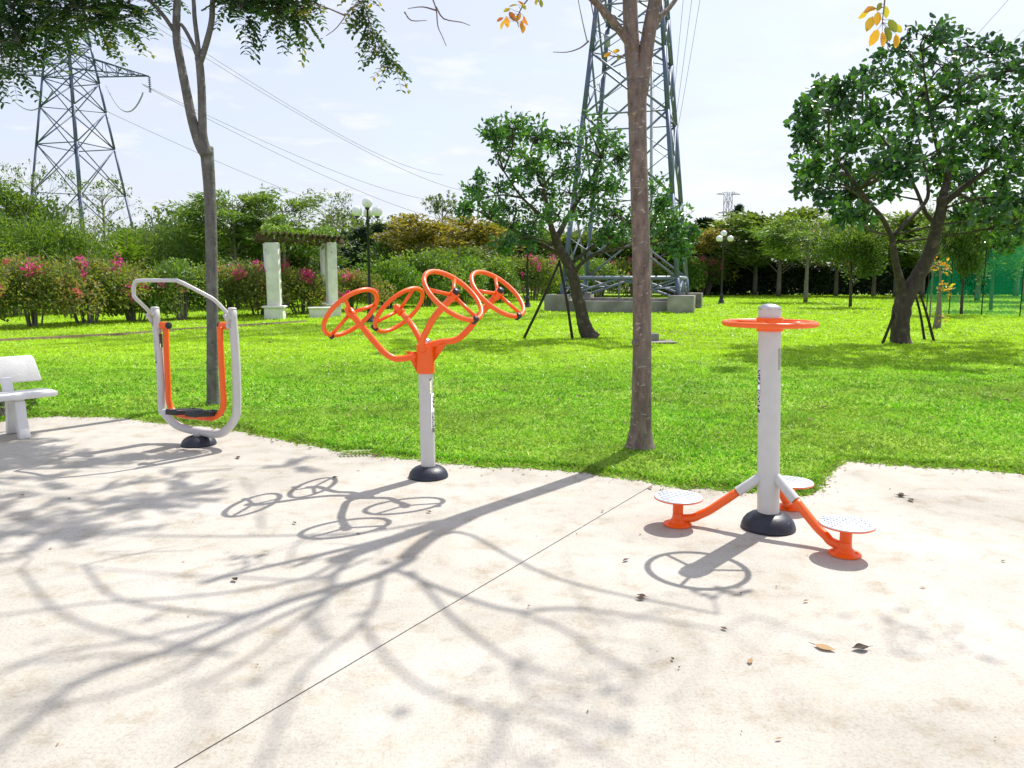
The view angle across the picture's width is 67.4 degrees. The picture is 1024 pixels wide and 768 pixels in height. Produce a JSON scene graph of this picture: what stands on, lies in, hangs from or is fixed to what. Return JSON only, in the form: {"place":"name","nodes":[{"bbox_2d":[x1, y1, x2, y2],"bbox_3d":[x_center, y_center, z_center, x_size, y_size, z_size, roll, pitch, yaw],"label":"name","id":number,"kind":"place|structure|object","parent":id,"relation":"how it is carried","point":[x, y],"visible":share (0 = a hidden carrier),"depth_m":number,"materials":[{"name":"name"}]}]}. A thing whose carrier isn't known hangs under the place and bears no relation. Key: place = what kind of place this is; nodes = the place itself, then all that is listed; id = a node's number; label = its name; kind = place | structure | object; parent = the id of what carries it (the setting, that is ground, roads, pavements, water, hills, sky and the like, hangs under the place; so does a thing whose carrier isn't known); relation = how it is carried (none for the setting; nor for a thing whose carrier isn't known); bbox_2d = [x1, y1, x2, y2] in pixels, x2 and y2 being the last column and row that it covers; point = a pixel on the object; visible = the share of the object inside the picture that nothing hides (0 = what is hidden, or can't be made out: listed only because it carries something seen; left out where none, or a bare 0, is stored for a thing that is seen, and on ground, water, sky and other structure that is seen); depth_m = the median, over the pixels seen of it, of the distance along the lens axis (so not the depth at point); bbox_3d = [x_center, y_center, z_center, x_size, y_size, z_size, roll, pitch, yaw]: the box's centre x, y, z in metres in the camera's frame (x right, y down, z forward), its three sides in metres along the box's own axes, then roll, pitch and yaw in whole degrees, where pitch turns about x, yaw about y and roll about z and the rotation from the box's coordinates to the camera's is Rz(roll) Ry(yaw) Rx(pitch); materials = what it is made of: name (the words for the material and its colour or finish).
{"place":"outdoors","nodes":[
{"label":"outdoors","id":0,"kind":"place"},
{"bbox_2d":[0,320,306,341],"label":"earth path","id":1,"kind":"structure","parent":0,"point":[89,335],"depth_m":20.14,"materials":[{"name":"brown soil"}]},
{"bbox_2d":[0,416,654,767],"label":"pavement","id":2,"kind":"structure","parent":0,"point":[129,638],"depth_m":4.17,"materials":[{"name":"concrete"}]},
{"bbox_2d":[0,355,57,438],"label":"park bench","id":3,"kind":"object","parent":2,"relation":"on","point":[17,369],"visible":1,"depth_m":7.62,"materials":[{"name":"white paint"}]},
{"bbox_2d":[131,278,240,447],"bbox_3d":[-2.951,-0.185,6.991,1.013,1.540,0.497,3,9,24],"label":"air walker","id":4,"kind":"object","parent":2,"relation":"on","point":[201,437],"visible":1,"depth_m":7.00,"materials":[{"name":"grey metal"}]},
{"bbox_2d":[321,269,525,481],"bbox_3d":[-0.659,-0.066,5.894,1.373,1.608,1.070,4,9,27],"label":"shoulder wheel trainer","id":5,"kind":"object","parent":2,"relation":"on","point":[423,357],"visible":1,"depth_m":5.86,"materials":[{"name":"metal"}]},
{"bbox_2d":[0,290,1023,497],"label":"lawn","id":6,"kind":"structure","parent":0,"point":[602,410],"depth_m":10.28,"materials":[{"name":"green plant"}]},
{"bbox_2d":[0,388,39,415],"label":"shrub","id":7,"kind":"object","parent":6,"relation":"on","point":[31,402],"visible":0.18,"depth_m":8.80,"materials":[{"name":"green plant"}]},
{"bbox_2d":[0,258,41,322],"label":"bougainvillea bush","id":8,"kind":"object","parent":6,"relation":"on","point":[4,283],"visible":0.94,"depth_m":22.51,"materials":[{"name":"green plant"}]},
{"bbox_2d":[0,178,44,237],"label":"feathery tree","id":9,"kind":"object","parent":6,"relation":"on","point":[5,189],"visible":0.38,"depth_m":38.17,"materials":[{"name":"green plant"}]},
{"bbox_2d":[0,159,74,216],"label":"sparse tree","id":10,"kind":"object","parent":6,"relation":"on","point":[35,175],"visible":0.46,"depth_m":48.45,"materials":[{"name":"green plant"}]},
{"bbox_2d":[0,176,76,232],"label":"round tree","id":11,"kind":"object","parent":6,"relation":"on","point":[13,208],"visible":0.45,"depth_m":38.90,"materials":[{"name":"green plant"}]},
{"bbox_2d":[0,200,81,315],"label":"feathery shrub","id":12,"kind":"object","parent":6,"relation":"on","point":[17,245],"visible":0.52,"depth_m":30.43,"materials":[{"name":"green plant"}]},
{"bbox_2d":[0,247,109,326],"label":"bougainvillea bush","id":13,"kind":"object","parent":6,"relation":"on","point":[50,283],"visible":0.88,"depth_m":23.31,"materials":[{"name":"green plant"}]},
{"bbox_2d":[3,205,123,312],"bbox_3d":[-19.471,-5.222,32.677,5.261,4.880,5.125,-6,10,-37],"label":"feathery shrub","id":14,"kind":"object","parent":6,"relation":"on","point":[75,236],"visible":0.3,"depth_m":31.88,"materials":[{"name":"green plant"}]},
{"bbox_2d":[4,0,151,274],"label":"power pylon","id":15,"kind":"object","parent":6,"relation":"on","point":[70,78],"visible":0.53,"depth_m":55.55,"materials":[{"name":"grey metal"}]},
{"bbox_2d":[102,109,385,220],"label":"power cable","id":16,"kind":"object","parent":15,"relation":"attached to","point":[215,160],"visible":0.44,"depth_m":75.25,"materials":[{"name":"metal"}]},
{"bbox_2d":[130,3,441,174],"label":"power cable","id":17,"kind":"object","parent":15,"relation":"attached to","point":[297,110],"visible":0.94,"depth_m":91.81,"materials":[{"name":"metal"}]},
{"bbox_2d":[143,85,435,217],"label":"power cable","id":18,"kind":"object","parent":15,"relation":"attached to","point":[291,160],"visible":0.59,"depth_m":82.30,"materials":[{"name":"metal"}]},
{"bbox_2d":[141,83,458,201],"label":"power cable","id":19,"kind":"object","parent":15,"relation":"attached to","point":[294,154],"visible":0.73,"depth_m":85.33,"materials":[{"name":"metal"}]},
{"bbox_2d":[144,19,459,189],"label":"power cable","id":20,"kind":"object","parent":15,"relation":"attached to","point":[308,119],"visible":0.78,"depth_m":85.72,"materials":[{"name":"metal"}]},
{"bbox_2d":[28,247,150,323],"bbox_3d":[-13.973,-3.214,25.226,4.106,2.547,2.661,-1,8,-10],"label":"bougainvillea bush","id":21,"kind":"object","parent":6,"relation":"on","point":[88,267],"visible":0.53,"depth_m":25.08,"materials":[{"name":"green plant"}]},
{"bbox_2d":[51,172,146,261],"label":"sparse tree","id":22,"kind":"object","parent":6,"relation":"on","point":[102,208],"visible":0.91,"depth_m":50.94,"materials":[{"name":"green plant"}]},
{"bbox_2d":[98,226,153,265],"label":"shrub","id":23,"kind":"object","parent":6,"relation":"on","point":[130,252],"visible":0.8,"depth_m":33.38,"materials":[{"name":"green plant"}]},
{"bbox_2d":[85,258,180,320],"bbox_3d":[-13.303,-3.267,26.605,3.112,2.268,2.839,7,11,43],"label":"bougainvillea bush","id":24,"kind":"object","parent":6,"relation":"on","point":[131,316],"visible":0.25,"depth_m":26.36,"materials":[{"name":"green plant"}]},
{"bbox_2d":[88,217,198,263],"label":"round tree","id":25,"kind":"object","parent":6,"relation":"on","point":[118,226],"visible":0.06,"depth_m":43.69,"materials":[{"name":"green plant"}]},
{"bbox_2d":[111,213,220,311],"bbox_3d":[-15.798,-5.597,35.501,4.856,4.846,4.731,-7,10,-39],"label":"feathery shrub","id":26,"kind":"object","parent":6,"relation":"on","point":[159,250],"visible":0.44,"depth_m":35.25,"materials":[{"name":"green plant"}]},
{"bbox_2d":[136,257,227,319],"bbox_3d":[-11.940,-3.406,27.431,2.472,2.320,3.980,2,8,15],"label":"bougainvillea bush","id":27,"kind":"object","parent":6,"relation":"on","point":[180,270],"visible":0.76,"depth_m":27.09,"materials":[{"name":"green plant"}]},
{"bbox_2d":[0,0,411,405],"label":"street tree","id":28,"kind":"object","parent":6,"relation":"on","point":[14,40],"visible":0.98,"depth_m":8.64,"materials":[{"name":"brown plant"}]},
{"bbox_2d":[3,205,436,293],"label":"woodland","id":29,"kind":"object","parent":6,"relation":"on","point":[353,223],"visible":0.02,"depth_m":64.60,"materials":[{"name":"green plant"}]},
{"bbox_2d":[155,184,296,309],"bbox_3d":[-13.309,-6.549,36.457,6.638,6.142,4.994,-3,8,-19],"label":"feathery tree","id":30,"kind":"object","parent":6,"relation":"on","point":[194,211],"visible":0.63,"depth_m":35.63,"materials":[{"name":"green plant"}]},
{"bbox_2d":[177,259,291,313],"bbox_3d":[-10.616,-3.679,29.348,4.325,2.324,2.610,-4,9,-25],"label":"bougainvillea bush","id":31,"kind":"object","parent":6,"relation":"on","point":[246,283],"visible":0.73,"depth_m":28.81,"materials":[{"name":"green plant"}]},
{"bbox_2d":[181,218,318,306],"bbox_3d":[-12.974,-6.184,39.401,6.332,4.610,7.499,1,8,8],"label":"round tree","id":32,"kind":"object","parent":6,"relation":"on","point":[224,255],"visible":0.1,"depth_m":37.74,"materials":[{"name":"green plant"}]},
{"bbox_2d":[228,254,308,314],"bbox_3d":[-10.172,-4.028,31.131,3.988,2.535,2.585,-1,8,-7],"label":"bougainvillea bush","id":33,"kind":"object","parent":6,"relation":"on","point":[283,275],"visible":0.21,"depth_m":30.98,"materials":[{"name":"green plant"}]},
{"bbox_2d":[216,189,347,307],"bbox_3d":[-11.270,-6.612,37.446,6.492,5.996,4.884,-3,9,-24],"label":"feathery tree","id":34,"kind":"object","parent":6,"relation":"on","point":[296,206],"visible":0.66,"depth_m":36.63,"materials":[{"name":"green plant"}]},
{"bbox_2d":[236,241,354,302],"bbox_3d":[-10.696,-5.970,40.770,6.127,3.816,6.335,7,11,42],"label":"round tree","id":35,"kind":"object","parent":6,"relation":"on","point":[302,260],"visible":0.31,"depth_m":39.49,"materials":[{"name":"green plant"}]},
{"bbox_2d":[254,231,343,319],"bbox_3d":[-8.317,-4.247,30.487,3.091,3.226,6.611,5,9,30],"label":"pergola","id":36,"kind":"object","parent":6,"relation":"on","point":[274,307],"visible":0.82,"depth_m":28.59,"materials":[{"name":"white paint"}]},
{"bbox_2d":[260,220,340,252],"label":"creeper","id":37,"kind":"object","parent":36,"relation":"on","point":[282,228],"visible":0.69,"depth_m":28.92,"materials":[{"name":"green plant"}]},
{"bbox_2d":[262,267,350,313],"bbox_3d":[-8.887,-3.949,32.338,4.297,2.043,2.725,-2,8,-16],"label":"bougainvillea bush","id":38,"kind":"object","parent":6,"relation":"on","point":[316,290],"visible":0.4,"depth_m":32.25,"materials":[{"name":"green plant"}]},
{"bbox_2d":[307,307,331,317],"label":"stone block","id":39,"kind":"structure","parent":6,"relation":"on","point":[316,312],"depth_m":29.27,"materials":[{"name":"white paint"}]},
{"bbox_2d":[298,188,372,253],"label":"sparse tree","id":40,"kind":"object","parent":6,"relation":"on","point":[333,211],"visible":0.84,"depth_m":35.30,"materials":[{"name":"green plant"}]},
{"bbox_2d":[337,231,355,270],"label":"dark conifer","id":41,"kind":"object","parent":6,"relation":"on","point":[344,233],"visible":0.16,"depth_m":58.77,"materials":[{"name":"green plant"}]},
{"bbox_2d":[339,226,380,275],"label":"dark conifer","id":42,"kind":"object","parent":6,"relation":"on","point":[361,233],"visible":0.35,"depth_m":56.68,"materials":[{"name":"green plant"}]},
{"bbox_2d":[337,265,396,308],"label":"bougainvillea bush","id":43,"kind":"object","parent":6,"relation":"on","point":[348,279],"visible":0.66,"depth_m":34.18,"materials":[{"name":"green plant"}]},
{"bbox_2d":[352,197,381,322],"bbox_3d":[-4.791,-4.126,25.872,1.005,4.215,0.951,0,8,0],"label":"street lamp","id":44,"kind":"object","parent":6,"relation":"on","point":[369,212],"visible":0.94,"depth_m":25.57,"materials":[{"name":"black metal"}]},
{"bbox_2d":[369,222,391,259],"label":"dark conifer","id":45,"kind":"object","parent":6,"relation":"on","point":[377,228],"visible":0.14,"depth_m":60.57,"materials":[{"name":"green plant"}]},
{"bbox_2d":[351,253,423,308],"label":"leafy bush","id":46,"kind":"object","parent":6,"relation":"on","point":[398,276],"visible":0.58,"depth_m":37.11,"materials":[{"name":"green plant"}]},
{"bbox_2d":[352,239,430,299],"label":"round tree","id":47,"kind":"object","parent":6,"relation":"on","point":[386,257],"visible":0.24,"depth_m":50.91,"materials":[{"name":"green plant"}]},
{"bbox_2d":[370,212,477,286],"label":"yellowing tree","id":48,"kind":"object","parent":6,"relation":"on","point":[420,234],"visible":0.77,"depth_m":47.91,"materials":[{"name":"yellow plant"}]},
{"bbox_2d":[385,248,469,305],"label":"bougainvillea bush","id":49,"kind":"object","parent":6,"relation":"on","point":[425,261],"visible":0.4,"depth_m":40.22,"materials":[{"name":"green plant"}]},
{"bbox_2d":[421,190,461,233],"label":"wispy tree","id":50,"kind":"object","parent":6,"relation":"on","point":[436,205],"visible":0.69,"depth_m":64.47,"materials":[{"name":"green plant"}]},
{"bbox_2d":[410,244,487,300],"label":"round tree","id":51,"kind":"object","parent":6,"relation":"on","point":[461,250],"visible":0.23,"depth_m":45.57,"materials":[{"name":"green plant"}]},
{"bbox_2d":[436,246,490,302],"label":"leafy bush","id":52,"kind":"object","parent":6,"relation":"on","point":[468,266],"visible":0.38,"depth_m":43.44,"materials":[{"name":"green plant"}]},
{"bbox_2d":[434,215,526,298],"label":"yellowing tree","id":53,"kind":"object","parent":6,"relation":"on","point":[482,231],"visible":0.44,"depth_m":51.01,"materials":[{"name":"yellow plant"}]},
{"bbox_2d":[478,254,524,301],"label":"bougainvillea bush","id":54,"kind":"object","parent":6,"relation":"on","point":[499,266],"visible":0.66,"depth_m":46.12,"materials":[{"name":"green plant"}]},
{"bbox_2d":[10,330,1023,744],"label":"leaf litter","id":55,"kind":"object","parent":6,"relation":"on","point":[578,396],"visible":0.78,"depth_m":8.62,"materials":[{"name":"brown plant"}]},
{"bbox_2d":[479,216,564,296],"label":"round tree","id":56,"kind":"object","parent":6,"relation":"on","point":[548,237],"visible":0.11,"depth_m":58.89,"materials":[{"name":"green plant"}]},
{"bbox_2d":[520,225,534,307],"bbox_3d":[0.802,-5.937,38.913,1.005,4.215,0.951,0,8,0],"label":"street lamp","id":57,"kind":"object","parent":6,"relation":"on","point":[527,302],"visible":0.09,"depth_m":38.94,"materials":[{"name":"black metal"}]},
{"bbox_2d":[509,251,568,299],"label":"bougainvillea bush","id":58,"kind":"object","parent":6,"relation":"on","point":[537,276],"visible":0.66,"depth_m":50.33,"materials":[{"name":"green plant"}]},
{"bbox_2d":[523,262,558,337],"bbox_3d":[0.720,-2.052,19.120,0.984,1.937,0.073,-2,8,-15],"label":"tree stake","id":59,"kind":"object","parent":6,"relation":"on","point":[540,304],"visible":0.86,"depth_m":19.10,"materials":[{"name":"black wood"}]},
{"bbox_2d":[538,254,590,293],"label":"leafy bush","id":60,"kind":"object","parent":6,"relation":"on","point":[580,273],"visible":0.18,"depth_m":53.83,"materials":[{"name":"green plant"}]},
{"bbox_2d":[558,260,573,338],"bbox_3d":[1.344,-2.085,19.121,0.488,1.984,0.076,6,10,37],"label":"tree stake","id":61,"kind":"object","parent":6,"relation":"on","point":[567,307],"visible":0.86,"depth_m":19.09,"materials":[{"name":"black wood"}]},
{"bbox_2d":[515,228,618,293],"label":"round tree","id":62,"kind":"object","parent":6,"relation":"on","point":[573,237],"visible":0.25,"depth_m":59.46,"materials":[{"name":"green plant"}]},
{"bbox_2d":[451,105,707,338],"bbox_3d":[1.702,-3.825,18.934,6.587,5.848,3.581,0,8,0],"label":"broadleaf tree","id":63,"kind":"object","parent":6,"relation":"on","point":[679,237],"visible":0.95,"depth_m":18.76,"materials":[{"name":"green plant"}]},
{"bbox_2d":[307,0,902,450],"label":"street tree","id":64,"kind":"object","parent":6,"relation":"on","point":[637,56],"visible":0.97,"depth_m":6.25,"materials":[{"name":"brown plant"}]},
{"bbox_2d":[580,257,630,297],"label":"bougainvillea bush","id":65,"kind":"object","parent":6,"relation":"on","point":[605,269],"visible":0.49,"depth_m":56.52,"materials":[{"name":"green plant"}]},
{"bbox_2d":[563,227,652,295],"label":"round tree","id":66,"kind":"object","parent":6,"relation":"on","point":[624,252],"visible":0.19,"depth_m":60.46,"materials":[{"name":"green plant"}]},
{"bbox_2d":[544,292,702,312],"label":"concrete plinth","id":67,"kind":"structure","parent":6,"relation":"on","point":[688,303],"depth_m":34.09,"materials":[{"name":"grey concrete"}]},
{"bbox_2d":[560,0,688,298],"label":"power pylon","id":68,"kind":"object","parent":67,"relation":"on","point":[674,166],"visible":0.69,"depth_m":34.45,"materials":[{"name":"grey metal"}]},
{"bbox_2d":[595,255,673,296],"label":"bougainvillea bush","id":69,"kind":"object","parent":6,"relation":"on","point":[625,266],"visible":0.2,"depth_m":58.81,"materials":[{"name":"green plant"}]},
{"bbox_2d":[651,333,676,342],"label":"utility block","id":70,"kind":"structure","parent":6,"relation":"on","point":[655,337],"depth_m":18.23,"materials":[{"name":"grey concrete"}]},
{"bbox_2d":[620,227,739,292],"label":"yellowing tree","id":71,"kind":"object","parent":6,"relation":"on","point":[708,242],"visible":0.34,"depth_m":60.02,"materials":[{"name":"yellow plant"}]},
{"bbox_2d":[652,256,707,294],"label":"leafy bush","id":72,"kind":"object","parent":6,"relation":"on","point":[693,273],"visible":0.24,"depth_m":60.41,"materials":[{"name":"green plant"}]},
{"bbox_2d":[691,216,715,256],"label":"dark conifer","id":73,"kind":"object","parent":6,"relation":"on","point":[704,220],"visible":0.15,"depth_m":68.08,"materials":[{"name":"green plant"}]},
{"bbox_2d":[687,254,741,295],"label":"bougainvillea bush","id":74,"kind":"object","parent":6,"relation":"on","point":[715,268],"visible":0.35,"depth_m":64.09,"materials":[{"name":"green plant"}]},
{"bbox_2d":[716,230,733,303],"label":"street lamp","id":75,"kind":"object","parent":6,"relation":"on","point":[719,239],"visible":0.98,"depth_m":43.55,"materials":[{"name":"black metal"}]},
{"bbox_2d":[451,213,1005,292],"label":"woodland","id":76,"kind":"object","parent":6,"relation":"on","point":[631,259],"visible":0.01,"depth_m":75.36,"materials":[{"name":"green plant"}]},
{"bbox_2d":[697,218,816,294],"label":"round tree","id":77,"kind":"object","parent":6,"relation":"on","point":[716,253],"visible":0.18,"depth_m":65.03,"materials":[{"name":"green plant"}]},
{"bbox_2d":[714,206,830,296],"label":"round tree","id":78,"kind":"object","parent":6,"relation":"on","point":[744,219],"visible":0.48,"depth_m":60.33,"materials":[{"name":"green plant"}]},
{"bbox_2d":[737,215,867,302],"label":"round tree","id":79,"kind":"object","parent":6,"relation":"on","point":[779,247],"visible":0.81,"depth_m":45.67,"materials":[{"name":"green plant"}]},
{"bbox_2d":[660,253,1022,294],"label":"hedge","id":80,"kind":"object","parent":6,"relation":"on","point":[821,279],"visible":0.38,"depth_m":66.28,"materials":[{"name":"green plant"}]},
{"bbox_2d":[818,216,875,296],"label":"yellowing tree","id":81,"kind":"object","parent":6,"relation":"on","point":[873,291],"visible":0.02,"depth_m":61.42,"materials":[{"name":"green plant"}]},
{"bbox_2d":[802,224,907,295],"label":"tree","id":82,"kind":"object","parent":6,"relation":"on","point":[835,293],"visible":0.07,"depth_m":62.23,"materials":[{"name":"green plant"}]},
{"bbox_2d":[811,213,909,306],"bbox_3d":[17.253,-6.287,39.143,4.250,4.895,4.394,-1,8,-7],"label":"round tree","id":83,"kind":"object","parent":6,"relation":"on","point":[856,247],"visible":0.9,"depth_m":38.22,"materials":[{"name":"green plant"}]},
{"bbox_2d":[855,216,927,296],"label":"round tree","id":84,"kind":"object","parent":6,"relation":"on","point":[894,293],"visible":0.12,"depth_m":57.68,"materials":[{"name":"green plant"}]},
{"bbox_2d":[783,12,1023,343],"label":"broadleaf tree","id":85,"kind":"object","parent":6,"relation":"on","point":[833,96],"visible":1,"depth_m":16.30,"materials":[{"name":"green plant"}]},
{"bbox_2d":[864,210,950,297],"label":"round tree","id":86,"kind":"object","parent":6,"relation":"on","point":[900,220],"visible":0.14,"depth_m":56.00,"materials":[{"name":"green plant"}]},
{"bbox_2d":[916,297,925,339],"bbox_3d":[10.081,-1.639,18.956,0.076,1.146,0.338,-7,11,-42],"label":"tree stake","id":87,"kind":"object","parent":6,"relation":"on","point":[921,321],"visible":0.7,"depth_m":18.93,"materials":[{"name":"black wood"}]},
{"bbox_2d":[918,290,934,340],"bbox_3d":[10.034,-1.734,18.641,0.519,1.423,0.066,4,9,26],"label":"tree stake","id":88,"kind":"object","parent":6,"relation":"on","point":[927,318],"visible":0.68,"depth_m":18.61,"materials":[{"name":"black wood"}]},
{"bbox_2d":[913,198,960,326],"bbox_3d":[12.827,-3.658,23.217,1.312,4.059,1.261,6,10,36],"label":"sparse tree","id":89,"kind":"object","parent":6,"relation":"on","point":[947,229],"visible":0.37,"depth_m":23.18,"materials":[{"name":"green plant"}]},
{"bbox_2d":[930,257,955,328],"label":"sapling","id":90,"kind":"object","parent":6,"relation":"on","point":[939,317],"visible":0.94,"depth_m":22.93,"materials":[{"name":"yellow plant"}]},
{"bbox_2d":[911,194,998,313],"bbox_3d":[18.455,-5.268,31.153,3.310,5.073,3.201,-4,9,-24],"label":"round tree","id":91,"kind":"object","parent":6,"relation":"on","point":[968,251],"visible":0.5,"depth_m":30.66,"materials":[{"name":"green plant"}]},
{"bbox_2d":[897,221,1015,300],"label":"round tree","id":92,"kind":"object","parent":6,"relation":"on","point":[977,287],"visible":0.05,"depth_m":49.53,"materials":[{"name":"green plant"}]},
{"bbox_2d":[928,263,999,294],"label":"round tree","id":93,"kind":"object","parent":6,"relation":"on","point":[949,278],"visible":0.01,"depth_m":63.29,"materials":[{"name":"green plant"}]},
{"bbox_2d":[926,248,1023,315],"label":"fence posts","id":94,"kind":"object","parent":6,"relation":"on","point":[983,287],"visible":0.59,"depth_m":30.80,"materials":[{"name":"metal"}]},
{"bbox_2d":[947,191,1023,309],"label":"round tree","id":95,"kind":"object","parent":6,"relation":"on","point":[992,257],"visible":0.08,"depth_m":34.54,"materials":[{"name":"green plant"}]},
{"bbox_2d":[1002,261,1023,295],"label":"round tree","id":96,"kind":"object","parent":6,"relation":"on","point":[1016,288],"depth_m":61.37,"materials":[{"name":"green plant"}]},
{"bbox_2d":[0,0,1023,276],"label":"sky","id":97,"kind":"structure","parent":0,"point":[750,60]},
{"bbox_2d":[177,460,1023,767],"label":"pavement","id":98,"kind":"structure","parent":0,"point":[529,662],"depth_m":3.18,"materials":[{"name":"concrete"}]},
{"bbox_2d":[654,304,875,559],"bbox_3d":[1.463,0.211,4.676,1.134,1.393,1.186,0,8,0],"label":"waist twister","id":99,"kind":"object","parent":98,"relation":"on","point":[767,517],"visible":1,"depth_m":4.65,"materials":[{"name":"metal"}]},
{"label":"ground","id":100,"kind":"structure","parent":0,"visible":0},
{"bbox_2d":[718,191,739,220],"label":"power pylon","id":101,"kind":"object","parent":100,"relation":"on","point":[727,195],"visible":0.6,"depth_m":209.88,"materials":[{"name":"metal"}]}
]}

